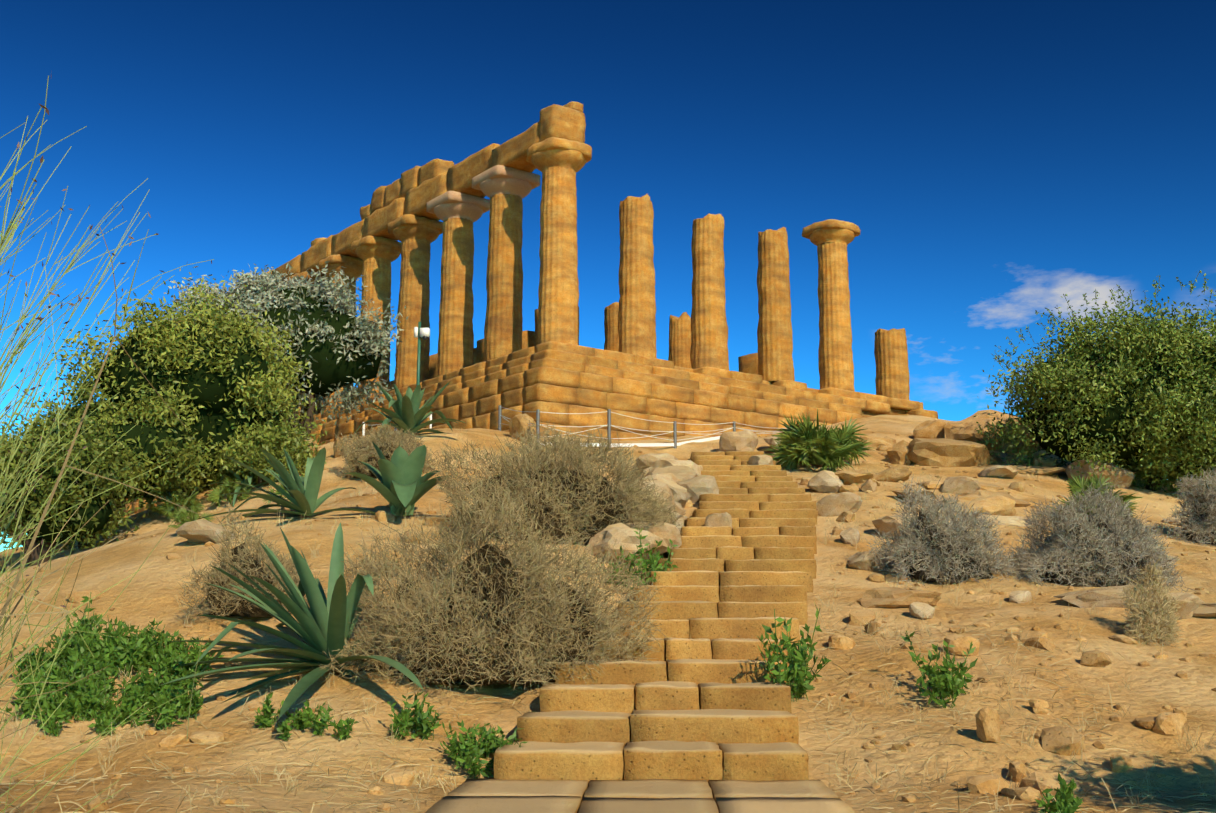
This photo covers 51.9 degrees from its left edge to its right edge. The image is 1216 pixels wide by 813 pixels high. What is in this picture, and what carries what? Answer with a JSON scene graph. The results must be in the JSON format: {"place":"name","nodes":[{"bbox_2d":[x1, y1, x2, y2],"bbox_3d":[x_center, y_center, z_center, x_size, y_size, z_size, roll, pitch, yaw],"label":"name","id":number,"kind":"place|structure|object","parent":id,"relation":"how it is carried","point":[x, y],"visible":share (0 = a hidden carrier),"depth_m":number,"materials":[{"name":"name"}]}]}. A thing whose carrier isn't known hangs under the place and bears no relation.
{"place":"outdoors","nodes":[
{"label":"outdoors","id":0,"kind":"place"},
{"bbox_2d":[0,415,1215,812],"bbox_3d":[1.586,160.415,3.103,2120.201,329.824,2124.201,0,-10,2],"label":"ground","id":1,"kind":"structure","parent":0,"point":[152,589],"depth_m":12.97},
{"bbox_2d":[0,71,213,812],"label":"broom stems","id":2,"kind":"object","parent":1,"relation":"on","point":[22,343],"visible":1,"depth_m":5.74,"materials":[{"name":"green plant"}]},
{"bbox_2d":[0,276,328,556],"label":"bush","id":3,"kind":"object","parent":1,"relation":"on","point":[245,449],"visible":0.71,"depth_m":30.46,"materials":[{"name":"green plant"}]},
{"bbox_2d":[155,261,408,428],"bbox_3d":[-10.543,-1.981,40.218,8.491,5.809,6.424,0,-10,2],"label":"silver olive tree","id":4,"kind":"object","parent":1,"relation":"on","point":[255,293],"visible":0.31,"depth_m":39.41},
{"bbox_2d":[135,381,464,717],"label":"agave plants","id":5,"kind":"object","parent":1,"relation":"on","point":[403,486],"visible":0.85,"depth_m":13.45,"materials":[{"name":"green plant"}]},
{"bbox_2d":[416,322,420,386],"bbox_3d":[-5.200,-0.869,34.233,0.095,2.983,0.100,0,-10,2],"label":"cctv pole","id":6,"kind":"object","parent":1,"relation":"on","point":[418,357],"visible":0.66,"depth_m":34.30,"materials":[{"name":"green metal"}]},
{"bbox_2d":[414,327,429,407],"bbox_3d":[-5.188,-0.806,34.130,0.550,2.823,0.280,0,-10,2],"label":"floodlight","id":7,"kind":"object","parent":1,"relation":"on","point":[424,331],"visible":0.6,"depth_m":34.30,"materials":[{"name":"white metal"}]},
{"bbox_2d":[176,417,685,694],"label":"dry shrubs","id":8,"kind":"object","parent":1,"relation":"on","point":[382,642],"visible":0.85,"depth_m":13.64,"materials":[{"name":"beige plant"}]},
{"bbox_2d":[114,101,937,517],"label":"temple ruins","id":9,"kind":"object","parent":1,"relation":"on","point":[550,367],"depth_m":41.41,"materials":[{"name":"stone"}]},
{"bbox_2d":[426,165,539,221],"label":"column capitals","id":10,"kind":"object","parent":9,"relation":"on","point":[499,179],"visible":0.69,"depth_m":41.34,"materials":[{"name":"stone"}]},
{"bbox_2d":[362,414,719,446],"bbox_3d":[-0.840,0.741,34.118,11.141,1.196,3.642,3,-11,-19],"label":"fence white rail and posts","id":11,"kind":"object","parent":1,"relation":"on","point":[637,444],"visible":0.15,"depth_m":34.00,"materials":[{"name":"white metal"}]},
{"bbox_2d":[0,527,1082,812],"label":"green herbs","id":12,"kind":"object","parent":1,"relation":"on","point":[112,651],"visible":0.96,"depth_m":12.41,"materials":[{"name":"green plant"}]},
{"bbox_2d":[377,407,778,440],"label":"fence ropes","id":13,"kind":"object","parent":1,"relation":"on","point":[775,432],"visible":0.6,"depth_m":33.92,"materials":[{"name":"beige fabric"}]},
{"bbox_2d":[0,409,1215,812],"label":"small stones","id":14,"kind":"object","parent":1,"relation":"on","point":[940,443],"visible":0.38,"depth_m":16.17,"materials":[{"name":"stone"}]},
{"bbox_2d":[0,286,1215,543],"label":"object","id":15,"kind":"object","parent":1,"relation":"on","point":[326,368],"visible":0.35,"depth_m":31.56,"materials":[{"name":"green plant"}]},
{"bbox_2d":[0,459,1215,812],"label":"pebbles","id":16,"kind":"object","parent":1,"relation":"on","point":[242,805],"visible":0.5,"depth_m":10.88,"materials":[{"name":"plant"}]},
{"bbox_2d":[2,281,1215,565],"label":"tree branches","id":17,"kind":"object","parent":1,"relation":"on","point":[38,549],"visible":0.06,"depth_m":30.26,"materials":[{"name":"brown plant"}]},
{"bbox_2d":[498,405,735,449],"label":"fence posts","id":18,"kind":"object","parent":1,"relation":"on","point":[608,424],"visible":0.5,"depth_m":34.47,"materials":[{"name":"metal"}]},
{"bbox_2d":[425,451,854,812],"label":"stone stairs","id":19,"kind":"structure","parent":1,"relation":"on","point":[600,744],"depth_m":12.29,"materials":[{"name":"beige stone"}]},
{"bbox_2d":[142,408,1142,528],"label":"dwarf fan palms","id":20,"kind":"object","parent":1,"relation":"on","point":[800,442],"visible":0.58,"depth_m":29.73,"materials":[{"name":"green plant"}]},
{"bbox_2d":[175,430,1215,621],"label":"boulders","id":21,"kind":"object","parent":1,"relation":"on","point":[685,479],"visible":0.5,"depth_m":23.13,"materials":[{"name":"beige stone"}]},
{"bbox_2d":[867,460,1215,591],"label":"gray shrubs","id":22,"kind":"object","parent":1,"relation":"on","point":[1141,542],"visible":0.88,"depth_m":18.32,"materials":[{"name":"grey plant"}]},
{"bbox_2d":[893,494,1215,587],"bbox_3d":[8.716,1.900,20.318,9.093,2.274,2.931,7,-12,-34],"label":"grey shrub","id":23,"kind":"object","parent":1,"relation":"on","point":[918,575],"visible":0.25,"depth_m":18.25,"materials":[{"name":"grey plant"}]},
{"bbox_2d":[974,270,1215,496],"bbox_3d":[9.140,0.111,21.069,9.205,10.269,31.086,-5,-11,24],"label":"lentisk bush","id":24,"kind":"object","parent":1,"relation":"on","point":[1172,338],"visible":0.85,"depth_m":29.77,"materials":[{"name":"green plant"}]},
{"bbox_2d":[1113,558,1184,648],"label":"straw tufts","id":25,"kind":"object","parent":1,"relation":"on","point":[1141,616],"visible":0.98,"depth_m":15.01,"materials":[{"name":"beige plant"}]},
{"bbox_2d":[0,0,1215,551],"label":"sky","id":26,"kind":"structure","parent":0,"point":[993,162],"materials":[{"name":"blue"}]}
]}

